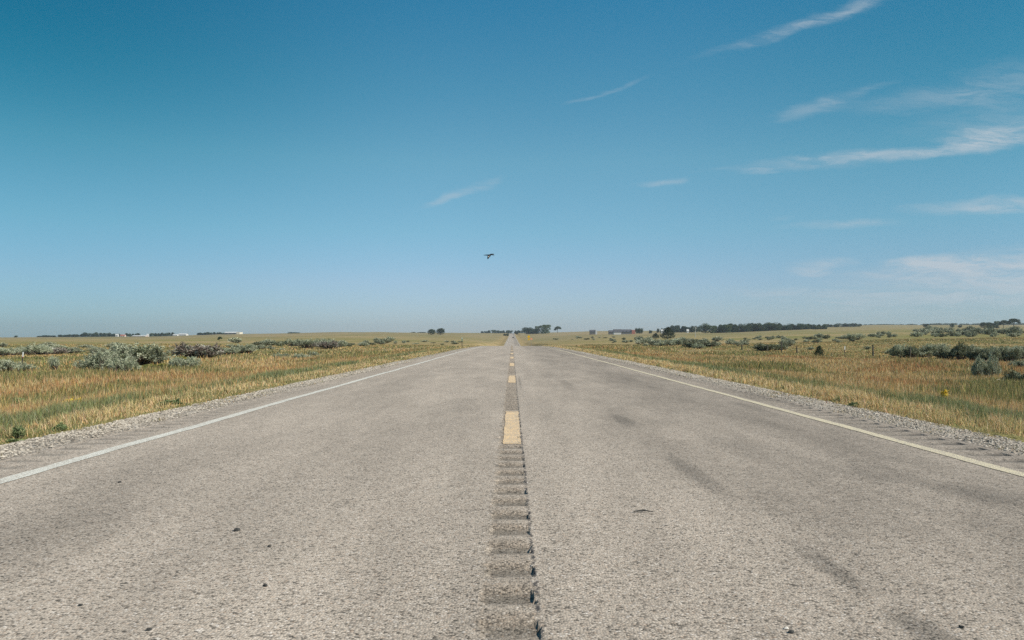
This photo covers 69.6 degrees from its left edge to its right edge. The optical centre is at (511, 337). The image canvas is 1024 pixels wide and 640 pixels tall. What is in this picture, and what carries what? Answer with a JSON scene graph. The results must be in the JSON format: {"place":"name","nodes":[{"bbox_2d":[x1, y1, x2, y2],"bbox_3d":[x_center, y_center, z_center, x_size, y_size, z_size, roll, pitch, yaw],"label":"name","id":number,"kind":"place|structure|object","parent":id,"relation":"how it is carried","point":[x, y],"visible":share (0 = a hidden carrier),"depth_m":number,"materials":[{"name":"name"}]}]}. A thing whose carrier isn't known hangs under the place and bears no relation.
{"place":"outdoors","nodes":[
{"label":"outdoors","id":0,"kind":"place"},
{"bbox_2d":[0,334,509,459],"bbox_3d":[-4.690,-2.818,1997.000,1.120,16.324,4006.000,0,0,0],"label":"road shoulder","id":1,"kind":"structure","parent":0,"point":[116,431],"depth_m":8.41},
{"bbox_2d":[0,333,1023,639],"bbox_3d":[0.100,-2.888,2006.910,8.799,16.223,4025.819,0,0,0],"label":"road","id":2,"kind":"structure","parent":0,"point":[420,501],"depth_m":4.03,"materials":[{"name":"grey asphalt"}]},
{"bbox_2d":[0,336,509,483],"bbox_3d":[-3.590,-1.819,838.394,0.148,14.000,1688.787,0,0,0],"label":"road marking","id":3,"kind":"object","parent":2,"relation":"on","point":[39,470],"visible":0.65,"depth_m":7.24,"materials":[{"name":"white paint"}]},
{"bbox_2d":[503,411,520,443],"bbox_3d":[0.001,1.005,8.430,0.181,0.018,3.099,0,0,0],"label":"road marking","id":4,"kind":"object","parent":2,"relation":"on","point":[511,431],"visible":1,"depth_m":8.07,"materials":[{"name":"yellow paint"}]},
{"bbox_2d":[508,376,515,382],"bbox_3d":[0.000,1.004,17.730,0.181,0.016,3.099,0,0,0],"label":"road marking","id":5,"kind":"object","parent":2,"relation":"on","point":[511,379],"visible":0.98,"depth_m":17.42,"materials":[{"name":"yellow paint"}]},
{"bbox_2d":[517,343,1023,476],"bbox_3d":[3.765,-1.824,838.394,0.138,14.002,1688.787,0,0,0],"label":"road marking","id":6,"kind":"object","parent":2,"relation":"on","point":[988,465],"visible":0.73,"depth_m":7.56,"materials":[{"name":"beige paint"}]},
{"bbox_2d":[0,325,1023,443],"bbox_3d":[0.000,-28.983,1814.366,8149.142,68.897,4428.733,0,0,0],"label":"ground","id":7,"kind":"structure","parent":0,"point":[565,338],"depth_m":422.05,"materials":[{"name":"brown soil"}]},
{"bbox_2d":[0,347,26,355],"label":"sagebrush","id":8,"kind":"object","parent":7,"relation":"on","point":[7,351],"visible":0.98,"depth_m":70.92,"materials":[{"name":"green plant"}]},
{"bbox_2d":[0,359,27,372],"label":"sagebrush","id":9,"kind":"object","parent":7,"relation":"on","point":[8,364],"visible":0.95,"depth_m":36.16,"materials":[{"name":"green plant"}]},
{"bbox_2d":[5,438,24,442],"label":"weed","id":10,"kind":"object","parent":7,"relation":"on","point":[12,440],"visible":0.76,"depth_m":7.37,"materials":[{"name":"green plant"}]},
{"bbox_2d":[9,424,25,437],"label":"weed","id":11,"kind":"object","parent":7,"relation":"on","point":[19,430],"visible":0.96,"depth_m":7.66,"materials":[{"name":"green plant"}]},
{"bbox_2d":[14,346,36,353],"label":"sagebrush","id":12,"kind":"object","parent":7,"relation":"on","point":[20,347],"visible":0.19,"depth_m":76.30,"materials":[{"name":"green plant"}]},
{"bbox_2d":[14,361,37,371],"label":"sagebrush","id":13,"kind":"object","parent":7,"relation":"on","point":[27,368],"visible":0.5,"depth_m":36.88,"materials":[{"name":"green plant"}]},
{"bbox_2d":[22,342,53,354],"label":"sagebrush","id":14,"kind":"object","parent":7,"relation":"on","point":[41,349],"visible":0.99,"depth_m":72.73,"materials":[{"name":"green plant"}]},
{"bbox_2d":[47,356,60,369],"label":"sagebrush","id":15,"kind":"object","parent":7,"relation":"on","point":[54,362],"visible":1,"depth_m":39.42,"materials":[{"name":"green plant"}]},
{"bbox_2d":[44,347,70,353],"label":"sagebrush","id":16,"kind":"object","parent":7,"relation":"on","point":[57,350],"visible":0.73,"depth_m":77.97,"materials":[{"name":"green plant"}]},
{"bbox_2d":[52,421,67,431],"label":"weed","id":17,"kind":"object","parent":7,"relation":"on","point":[61,426],"visible":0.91,"depth_m":8.26,"materials":[{"name":"green plant"}]},
{"bbox_2d":[62,347,85,352],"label":"sagebrush","id":18,"kind":"object","parent":7,"relation":"on","point":[76,350],"visible":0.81,"depth_m":83.18,"materials":[{"name":"green plant"}]},
{"bbox_2d":[72,349,118,370],"bbox_3d":[-21.170,1.208,37.499,2.106,1.258,2.106,0,0,-15],"label":"sagebrush","id":19,"kind":"object","parent":7,"relation":"on","point":[96,360],"visible":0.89,"depth_m":37.06,"materials":[{"name":"green plant"}]},
{"bbox_2d":[86,347,107,352],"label":"sagebrush","id":20,"kind":"object","parent":7,"relation":"on","point":[96,349],"visible":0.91,"depth_m":84.59,"materials":[{"name":"green plant"}]},
{"bbox_2d":[100,354,141,372],"bbox_3d":[-18.067,1.296,34.018,1.757,1.099,1.489,0,0,-26],"label":"sagebrush","id":21,"kind":"object","parent":7,"relation":"on","point":[123,364],"visible":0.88,"depth_m":33.84,"materials":[{"name":"green plant"}]},
{"bbox_2d":[105,341,174,365],"bbox_3d":[-22.040,0.988,43.681,4.568,1.612,4.170,0,0,28],"label":"sagebrush","id":22,"kind":"object","parent":7,"relation":"on","point":[139,353],"visible":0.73,"depth_m":42.63,"materials":[{"name":"green plant"}]},
{"bbox_2d":[138,363,168,368],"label":"rabbitbrush","id":23,"kind":"object","parent":7,"relation":"on","point":[150,365],"visible":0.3,"depth_m":39.61,"materials":[{"name":"green plant"}]},
{"bbox_2d":[142,344,167,364],"bbox_3d":[-21.026,1.085,43.248,1.311,1.460,2.180,0,0,-42],"label":"sagebrush","id":24,"kind":"object","parent":7,"relation":"on","point":[159,359],"visible":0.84,"depth_m":42.79,"materials":[{"name":"green plant"}]},
{"bbox_2d":[157,398,183,405],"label":"weed","id":25,"kind":"object","parent":7,"relation":"on","point":[174,401],"visible":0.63,"depth_m":11.30,"materials":[{"name":"green plant"}]},
{"bbox_2d":[169,356,201,367],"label":"sagebrush","id":26,"kind":"object","parent":7,"relation":"on","point":[190,362],"visible":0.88,"depth_m":39.41,"materials":[{"name":"green plant"}]},
{"bbox_2d":[168,342,225,357],"bbox_3d":[-27.539,1.102,63.699,5.653,1.565,3.665,0,0,30],"label":"sagebrush","id":27,"kind":"object","parent":7,"relation":"on","point":[185,350],"visible":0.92,"depth_m":63.28,"materials":[{"name":"green plant"}]},
{"bbox_2d":[200,343,224,357],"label":"sagebrush","id":28,"kind":"object","parent":7,"relation":"on","point":[216,350],"visible":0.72,"depth_m":63.35,"materials":[{"name":"green plant"}]},
{"bbox_2d":[222,346,240,354],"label":"sagebrush","id":29,"kind":"object","parent":7,"relation":"on","point":[230,350],"visible":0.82,"depth_m":75.45,"materials":[{"name":"green plant"}]},
{"bbox_2d":[224,332,242,334],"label":"barn","id":30,"kind":"structure","parent":7,"relation":"on","point":[225,333],"depth_m":1332.00,"materials":[{"name":"grey"}]},
{"bbox_2d":[227,337,241,342],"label":"sagebrush","id":31,"kind":"object","parent":7,"relation":"on","point":[231,339],"visible":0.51,"depth_m":236.31,"materials":[{"name":"green plant"}]},
{"bbox_2d":[234,344,257,352],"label":"sagebrush","id":32,"kind":"object","parent":7,"relation":"on","point":[247,348],"visible":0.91,"depth_m":79.19,"materials":[{"name":"green plant"}]},
{"bbox_2d":[254,343,268,348],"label":"sagebrush","id":33,"kind":"object","parent":7,"relation":"on","point":[262,347],"visible":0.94,"depth_m":107.07,"materials":[{"name":"green plant"}]},
{"bbox_2d":[251,341,274,345],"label":"sagebrush","id":34,"kind":"object","parent":7,"relation":"on","point":[265,344],"visible":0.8,"depth_m":146.49,"materials":[{"name":"green plant"}]},
{"bbox_2d":[273,341,285,345],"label":"sagebrush","id":35,"kind":"object","parent":7,"relation":"on","point":[277,343],"visible":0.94,"depth_m":143.52,"materials":[{"name":"green plant"}]},
{"bbox_2d":[273,353,291,357],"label":"sagebrush","id":36,"kind":"object","parent":7,"relation":"on","point":[281,356],"visible":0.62,"depth_m":57.93,"materials":[{"name":"green plant"}]},
{"bbox_2d":[285,338,299,345],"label":"sagebrush","id":37,"kind":"object","parent":7,"relation":"on","point":[291,342],"visible":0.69,"depth_m":130.96,"materials":[{"name":"green plant"}]},
{"bbox_2d":[291,353,311,358],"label":"sagebrush","id":38,"kind":"object","parent":7,"relation":"on","point":[300,355],"visible":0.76,"depth_m":53.57,"materials":[{"name":"green plant"}]},
{"bbox_2d":[294,338,318,347],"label":"sagebrush","id":39,"kind":"object","parent":7,"relation":"on","point":[307,343],"visible":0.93,"depth_m":112.50,"materials":[{"name":"green plant"}]},
{"bbox_2d":[306,351,321,355],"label":"sagebrush","id":40,"kind":"object","parent":7,"relation":"on","point":[313,353],"visible":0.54,"depth_m":61.99,"materials":[{"name":"green plant"}]},
{"bbox_2d":[315,338,338,346],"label":"sagebrush","id":41,"kind":"object","parent":7,"relation":"on","point":[322,340],"visible":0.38,"depth_m":124.74,"materials":[{"name":"green plant"}]},
{"bbox_2d":[312,340,342,348],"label":"sagebrush","id":42,"kind":"object","parent":7,"relation":"on","point":[331,344],"visible":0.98,"depth_m":105.77,"materials":[{"name":"green plant"}]},
{"bbox_2d":[384,336,395,341],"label":"sagebrush","id":43,"kind":"object","parent":7,"relation":"on","point":[391,339],"visible":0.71,"depth_m":245.91,"materials":[{"name":"green plant"}]},
{"bbox_2d":[427,329,435,334],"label":"round tree","id":44,"kind":"object","parent":7,"relation":"on","point":[432,331],"visible":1,"depth_m":923.65,"materials":[{"name":"green plant"}]},
{"bbox_2d":[436,328,444,334],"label":"round tree","id":45,"kind":"object","parent":7,"relation":"on","point":[441,330],"visible":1,"depth_m":947.50,"materials":[{"name":"green plant"}]},
{"bbox_2d":[0,344,1023,422],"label":"tall dry grass","id":46,"kind":"structure","parent":7,"relation":"on","point":[35,387],"depth_m":30.04,"materials":[{"name":"yellow plant"}]},
{"bbox_2d":[0,345,1023,455],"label":"roadside grass","id":47,"kind":"structure","parent":7,"relation":"on","point":[909,409],"depth_m":11.70,"materials":[{"name":"plant"}]},
{"bbox_2d":[0,345,1023,430],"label":"green grass","id":48,"kind":"structure","parent":7,"relation":"on","point":[48,412],"depth_m":12.67,"materials":[{"name":"green plant"}]},
{"bbox_2d":[522,327,534,333],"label":"tree","id":49,"kind":"object","parent":7,"relation":"on","point":[527,330],"visible":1,"depth_m":1279.41,"materials":[{"name":"green plant"}]},
{"bbox_2d":[540,325,546,333],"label":"tree","id":50,"kind":"object","parent":7,"relation":"on","point":[542,328],"visible":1,"depth_m":1285.17,"materials":[{"name":"green plant"}]},
{"bbox_2d":[589,330,596,334],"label":"farm shed","id":51,"kind":"structure","parent":7,"relation":"on","point":[592,332],"depth_m":897.00,"materials":[{"name":"grey metal"}]},
{"bbox_2d":[613,329,620,334],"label":"farm house","id":52,"kind":"structure","parent":7,"relation":"on","point":[616,331],"depth_m":877.29,"materials":[{"name":"white"}]},
{"bbox_2d":[621,329,634,333],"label":"barn","id":53,"kind":"structure","parent":7,"relation":"on","point":[626,331],"depth_m":914.00,"materials":[{"name":"grey metal"}]},
{"bbox_2d":[647,339,665,343],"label":"sagebrush","id":54,"kind":"object","parent":7,"relation":"on","point":[655,340],"visible":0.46,"depth_m":155.15,"materials":[{"name":"green plant"}]},
{"bbox_2d":[653,341,666,345],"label":"sagebrush","id":55,"kind":"object","parent":7,"relation":"on","point":[660,343],"visible":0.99,"depth_m":147.46,"materials":[{"name":"green plant"}]},
{"bbox_2d":[660,327,674,338],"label":"juniper tree","id":56,"kind":"object","parent":7,"relation":"on","point":[666,331],"visible":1,"depth_m":355.88,"materials":[{"name":"green plant"}]},
{"bbox_2d":[670,325,678,331],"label":"tree","id":57,"kind":"object","parent":7,"relation":"on","point":[673,328],"visible":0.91,"depth_m":1007.19,"materials":[{"name":"green plant"}]},
{"bbox_2d":[673,339,683,344],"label":"sagebrush","id":58,"kind":"object","parent":7,"relation":"on","point":[679,341],"visible":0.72,"depth_m":151.22,"materials":[{"name":"green plant"}]},
{"bbox_2d":[681,340,703,346],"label":"sagebrush","id":59,"kind":"object","parent":7,"relation":"on","point":[688,343],"visible":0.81,"depth_m":120.28,"materials":[{"name":"green plant"}]},
{"bbox_2d":[692,343,704,348],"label":"sagebrush","id":60,"kind":"object","parent":7,"relation":"on","point":[696,345],"visible":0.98,"depth_m":107.74,"materials":[{"name":"green plant"}]},
{"bbox_2d":[700,323,710,332],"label":"tree","id":61,"kind":"object","parent":7,"relation":"on","point":[706,327],"visible":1,"depth_m":786.98,"materials":[{"name":"green plant"}]},
{"bbox_2d":[701,341,716,346],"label":"sagebrush","id":62,"kind":"object","parent":7,"relation":"on","point":[706,344],"visible":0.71,"depth_m":127.09,"materials":[{"name":"green plant"}]},
{"bbox_2d":[709,325,716,332],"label":"tree","id":63,"kind":"object","parent":7,"relation":"on","point":[713,328],"visible":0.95,"depth_m":789.20,"materials":[{"name":"green plant"}]},
{"bbox_2d":[711,336,724,340],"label":"sagebrush","id":64,"kind":"object","parent":7,"relation":"on","point":[716,338],"visible":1,"depth_m":234.77,"materials":[{"name":"green plant"}]},
{"bbox_2d":[722,324,731,332],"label":"tree","id":65,"kind":"object","parent":7,"relation":"on","point":[726,327],"visible":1,"depth_m":783.68,"materials":[{"name":"green plant"}]},
{"bbox_2d":[725,338,734,343],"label":"sagebrush","id":66,"kind":"object","parent":7,"relation":"on","point":[730,341],"visible":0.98,"depth_m":156.25,"materials":[{"name":"green plant"}]},
{"bbox_2d":[730,324,737,332],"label":"tree","id":67,"kind":"object","parent":7,"relation":"on","point":[734,327],"visible":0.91,"depth_m":791.91,"materials":[{"name":"green plant"}]},
{"bbox_2d":[741,324,750,331],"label":"tree","id":68,"kind":"object","parent":7,"relation":"on","point":[747,327],"visible":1,"depth_m":791.56,"materials":[{"name":"green plant"}]},
{"bbox_2d":[756,323,763,330],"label":"tree","id":69,"kind":"object","parent":7,"relation":"on","point":[759,328],"visible":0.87,"depth_m":798.44,"materials":[{"name":"green plant"}]},
{"bbox_2d":[761,324,767,330],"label":"tree","id":70,"kind":"object","parent":7,"relation":"on","point":[764,326],"visible":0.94,"depth_m":801.54,"materials":[{"name":"green plant"}]},
{"bbox_2d":[751,342,779,350],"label":"sagebrush","id":71,"kind":"object","parent":7,"relation":"on","point":[760,346],"visible":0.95,"depth_m":92.22,"materials":[{"name":"green plant"}]},
{"bbox_2d":[770,323,781,330],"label":"tree","id":72,"kind":"object","parent":7,"relation":"on","point":[775,327],"visible":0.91,"depth_m":786.64,"materials":[{"name":"green plant"}]},
{"bbox_2d":[768,343,789,349],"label":"sagebrush","id":73,"kind":"object","parent":7,"relation":"on","point":[784,346],"visible":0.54,"depth_m":95.32,"materials":[{"name":"green plant"}]},
{"bbox_2d":[778,339,795,345],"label":"sagebrush","id":74,"kind":"object","parent":7,"relation":"on","point":[789,341],"visible":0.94,"depth_m":122.05,"materials":[{"name":"green plant"}]},
{"bbox_2d":[795,323,802,329],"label":"tree","id":75,"kind":"object","parent":7,"relation":"on","point":[799,327],"visible":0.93,"depth_m":792.80,"materials":[{"name":"green plant"}]},
{"bbox_2d":[813,333,823,337],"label":"sagebrush","id":76,"kind":"object","parent":7,"relation":"on","point":[817,335],"visible":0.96,"depth_m":288.54,"materials":[{"name":"green plant"}]},
{"bbox_2d":[814,345,823,355],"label":"juniper tree","id":77,"kind":"object","parent":7,"relation":"on","point":[819,350],"visible":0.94,"depth_m":68.19,"materials":[{"name":"green plant"}]},
{"bbox_2d":[845,402,857,406],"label":"weed","id":78,"kind":"object","parent":7,"relation":"on","point":[852,404],"visible":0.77,"depth_m":11.08,"materials":[{"name":"green plant"}]},
{"bbox_2d":[841,333,866,339],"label":"sagebrush","id":79,"kind":"object","parent":7,"relation":"on","point":[848,336],"visible":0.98,"depth_m":194.29,"materials":[{"name":"green plant"}]},
{"bbox_2d":[883,344,908,356],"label":"sagebrush","id":80,"kind":"object","parent":7,"relation":"on","point":[898,346],"visible":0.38,"depth_m":67.90,"materials":[{"name":"green plant"}]},
{"bbox_2d":[888,345,923,357],"bbox_3d":[33.483,1.211,62.643,2.844,1.262,1.658,0,0,9],"label":"sagebrush","id":81,"kind":"object","parent":7,"relation":"on","point":[903,352],"visible":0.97,"depth_m":62.41,"materials":[{"name":"green plant"}]},
{"bbox_2d":[909,331,922,336],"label":"sagebrush","id":82,"kind":"object","parent":7,"relation":"on","point":[916,334],"visible":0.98,"depth_m":225.52,"materials":[{"name":"green plant"}]},
{"bbox_2d":[905,346,933,357],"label":"sagebrush","id":83,"kind":"object","parent":7,"relation":"on","point":[928,351],"visible":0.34,"depth_m":64.36,"materials":[{"name":"green plant"}]},
{"bbox_2d":[920,343,951,350],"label":"sagebrush","id":84,"kind":"object","parent":7,"relation":"on","point":[943,346],"visible":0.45,"depth_m":75.24,"materials":[{"name":"green plant"}]},
{"bbox_2d":[935,333,947,336],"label":"sagebrush","id":85,"kind":"object","parent":7,"relation":"on","point":[940,334],"visible":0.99,"depth_m":208.68,"materials":[{"name":"green plant"}]},
{"bbox_2d":[864,323,1023,324],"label":"treeline","id":86,"kind":"object","parent":7,"relation":"on","point":[948,324],"visible":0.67,"depth_m":1573.87,"materials":[{"name":"green plant"}]},
{"bbox_2d":[932,346,956,358],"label":"sagebrush","id":87,"kind":"object","parent":7,"relation":"on","point":[940,352],"visible":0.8,"depth_m":61.04,"materials":[{"name":"green plant"}]},
{"bbox_2d":[940,389,948,397],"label":"yellow flower plant","id":88,"kind":"object","parent":7,"relation":"on","point":[944,394],"visible":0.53,"depth_m":15.64,"materials":[{"name":"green plant"}]},
{"bbox_2d":[950,341,969,358],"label":"sagebrush","id":89,"kind":"object","parent":7,"relation":"on","point":[959,351],"visible":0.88,"depth_m":59.02,"materials":[{"name":"green plant"}]},
{"bbox_2d":[963,345,984,360],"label":"sagebrush","id":90,"kind":"object","parent":7,"relation":"on","point":[972,353],"visible":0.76,"depth_m":56.20,"materials":[{"name":"green plant"}]},
{"bbox_2d":[980,322,989,327],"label":"tree","id":91,"kind":"object","parent":7,"relation":"on","point":[984,324],"visible":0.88,"depth_m":658.23,"materials":[{"name":"green plant"}]},
{"bbox_2d":[971,352,1002,376],"bbox_3d":[19.629,1.156,30.486,1.230,1.428,0.867,0,0,15],"label":"sagebrush","id":92,"kind":"object","parent":7,"relation":"on","point":[979,367],"visible":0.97,"depth_m":30.35,"materials":[{"name":"green plant"}]},
{"bbox_2d":[984,329,994,334],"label":"sagebrush","id":93,"kind":"object","parent":7,"relation":"on","point":[987,331],"visible":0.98,"depth_m":254.69,"materials":[{"name":"green plant"}]},
{"bbox_2d":[978,348,1001,360],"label":"sagebrush","id":94,"kind":"object","parent":7,"relation":"on","point":[985,355],"visible":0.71,"depth_m":54.42,"materials":[{"name":"green plant"}]},
{"bbox_2d":[981,346,1018,359],"bbox_3d":[38.128,1.275,57.946,2.608,1.168,2.731,0,0,-10],"label":"sagebrush","id":95,"kind":"object","parent":7,"relation":"on","point":[994,348],"visible":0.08,"depth_m":57.85,"materials":[{"name":"green plant"}]},
{"bbox_2d":[998,320,1007,327],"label":"tree","id":96,"kind":"object","parent":7,"relation":"on","point":[1003,322],"visible":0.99,"depth_m":679.06,"materials":[{"name":"green plant"}]},
{"bbox_2d":[997,328,1008,333],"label":"sagebrush","id":97,"kind":"object","parent":7,"relation":"on","point":[1001,331],"visible":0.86,"depth_m":261.20,"materials":[{"name":"green plant"}]},
{"bbox_2d":[998,348,1022,360],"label":"sagebrush","id":98,"kind":"object","parent":7,"relation":"on","point":[1012,355],"visible":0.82,"depth_m":54.69,"materials":[{"name":"green plant"}]},
{"bbox_2d":[1005,328,1019,334],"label":"sagebrush","id":99,"kind":"object","parent":7,"relation":"on","point":[1015,331],"visible":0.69,"depth_m":209.46,"materials":[{"name":"green plant"}]},
{"bbox_2d":[1001,367,1023,381],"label":"sagebrush","id":100,"kind":"object","parent":7,"relation":"on","point":[1013,373],"visible":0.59,"depth_m":26.86,"materials":[{"name":"green plant"}]},
{"bbox_2d":[1007,318,1020,325],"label":"tree","id":101,"kind":"object","parent":7,"relation":"on","point":[1012,320],"visible":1,"depth_m":617.35,"materials":[{"name":"green plant"}]},
{"bbox_2d":[1006,333,1021,336],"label":"sagebrush","id":102,"kind":"object","parent":7,"relation":"on","point":[1013,334],"visible":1,"depth_m":188.89,"materials":[{"name":"green plant"}]},
{"bbox_2d":[1007,359,1023,367],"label":"sagebrush","id":103,"kind":"object","parent":7,"relation":"on","point":[1014,362],"visible":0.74,"depth_m":37.66,"materials":[{"name":"green plant"}]},
{"bbox_2d":[1010,344,1023,358],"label":"sagebrush","id":104,"kind":"object","parent":7,"relation":"on","point":[1021,351],"visible":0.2,"depth_m":60.21,"materials":[{"name":"green plant"}]},
{"bbox_2d":[0,360,1023,459],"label":"gravel","id":105,"kind":"structure","parent":0,"point":[153,416],"depth_m":9.62,"materials":[{"name":"grey gravel"}]},
{"bbox_2d":[0,0,1023,336],"label":"sky","id":106,"kind":"structure","parent":0,"point":[191,167],"materials":[{"name":"blue"}]},
{"bbox_2d":[514,334,1023,454],"bbox_3d":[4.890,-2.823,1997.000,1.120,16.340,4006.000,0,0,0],"label":"road shoulder","id":107,"kind":"structure","parent":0,"point":[928,431],"depth_m":8.64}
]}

